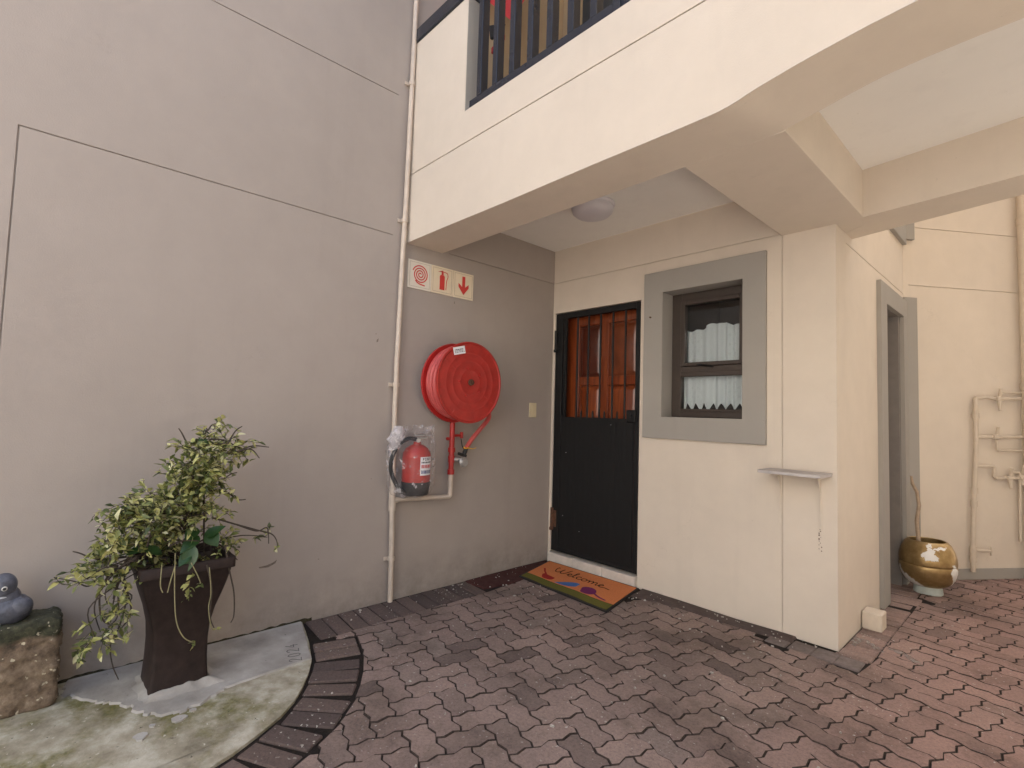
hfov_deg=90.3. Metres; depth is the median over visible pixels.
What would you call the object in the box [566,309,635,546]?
door
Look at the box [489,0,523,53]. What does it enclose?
hanging cloth
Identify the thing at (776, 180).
entrance building
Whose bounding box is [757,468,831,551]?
wall shelf
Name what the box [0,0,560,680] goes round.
plastered wall
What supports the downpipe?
attached to the wall at (960, 276)
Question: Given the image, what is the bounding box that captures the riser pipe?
[383,0,452,602]
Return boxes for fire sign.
[407,258,431,291]
[431,265,452,296]
[452,270,473,300]
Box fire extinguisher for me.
[389,435,432,495]
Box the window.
[671,285,741,418]
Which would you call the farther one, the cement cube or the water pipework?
the water pipework
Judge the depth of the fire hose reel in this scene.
3.52 m
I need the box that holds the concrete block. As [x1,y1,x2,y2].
[0,607,63,718]
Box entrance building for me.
[406,0,1023,651]
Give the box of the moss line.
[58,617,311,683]
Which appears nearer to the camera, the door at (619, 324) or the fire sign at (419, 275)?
the fire sign at (419, 275)
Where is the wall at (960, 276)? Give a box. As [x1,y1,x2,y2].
[902,197,1023,579]
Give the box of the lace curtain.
[684,322,741,408]
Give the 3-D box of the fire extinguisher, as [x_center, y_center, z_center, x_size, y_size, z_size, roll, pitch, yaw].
[-0.653,0.534,3.353,0.191,0.396,0.306,1,-3,18]
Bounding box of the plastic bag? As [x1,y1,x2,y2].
[386,425,434,498]
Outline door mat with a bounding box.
[519,561,638,612]
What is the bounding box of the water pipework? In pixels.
[969,388,1023,571]
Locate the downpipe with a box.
[1015,194,1023,464]
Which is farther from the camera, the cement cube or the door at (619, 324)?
the door at (619, 324)
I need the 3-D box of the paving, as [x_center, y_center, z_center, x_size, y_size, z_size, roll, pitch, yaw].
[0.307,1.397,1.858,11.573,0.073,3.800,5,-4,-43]
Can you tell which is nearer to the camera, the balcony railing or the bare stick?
the balcony railing
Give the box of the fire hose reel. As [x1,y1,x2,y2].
[421,342,500,474]
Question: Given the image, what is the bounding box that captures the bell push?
[529,403,535,416]
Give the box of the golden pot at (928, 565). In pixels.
[898,536,958,596]
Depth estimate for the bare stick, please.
3.88 m
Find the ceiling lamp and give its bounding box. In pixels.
[571,196,614,221]
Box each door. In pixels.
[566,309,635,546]
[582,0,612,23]
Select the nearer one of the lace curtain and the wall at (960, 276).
the lace curtain
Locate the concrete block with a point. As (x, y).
(30, 653)
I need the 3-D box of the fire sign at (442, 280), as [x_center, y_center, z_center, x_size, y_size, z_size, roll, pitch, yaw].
[-0.506,-0.748,3.690,0.190,0.198,0.007,5,-4,-43]
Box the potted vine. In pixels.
[47,415,280,679]
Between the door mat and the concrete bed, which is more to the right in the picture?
the door mat
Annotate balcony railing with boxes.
[469,0,629,107]
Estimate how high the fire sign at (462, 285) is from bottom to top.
0.198 m
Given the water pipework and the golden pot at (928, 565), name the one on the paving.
the golden pot at (928, 565)
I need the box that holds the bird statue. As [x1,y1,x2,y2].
[0,573,33,625]
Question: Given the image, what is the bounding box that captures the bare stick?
[910,476,920,540]
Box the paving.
[215,560,1023,767]
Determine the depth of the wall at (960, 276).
4.27 m
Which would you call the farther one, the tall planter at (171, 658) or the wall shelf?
the wall shelf
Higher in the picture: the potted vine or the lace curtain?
the lace curtain
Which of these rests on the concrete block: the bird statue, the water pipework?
the bird statue
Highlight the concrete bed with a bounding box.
[0,621,311,767]
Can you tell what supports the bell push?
attached to the plastered wall at (200, 208)
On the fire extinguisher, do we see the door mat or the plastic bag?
the plastic bag
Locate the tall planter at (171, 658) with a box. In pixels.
[129,542,235,694]
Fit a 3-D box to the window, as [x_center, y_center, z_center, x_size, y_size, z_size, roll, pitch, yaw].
[1.382,-0.214,3.566,0.093,0.901,0.568,5,-4,-43]
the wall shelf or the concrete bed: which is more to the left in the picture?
the concrete bed
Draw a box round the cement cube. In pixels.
[862,606,886,632]
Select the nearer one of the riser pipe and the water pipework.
the riser pipe
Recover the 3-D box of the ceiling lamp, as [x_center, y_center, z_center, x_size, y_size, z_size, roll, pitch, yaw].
[0.551,-1.181,3.486,0.304,0.104,0.304,5,-4,-43]

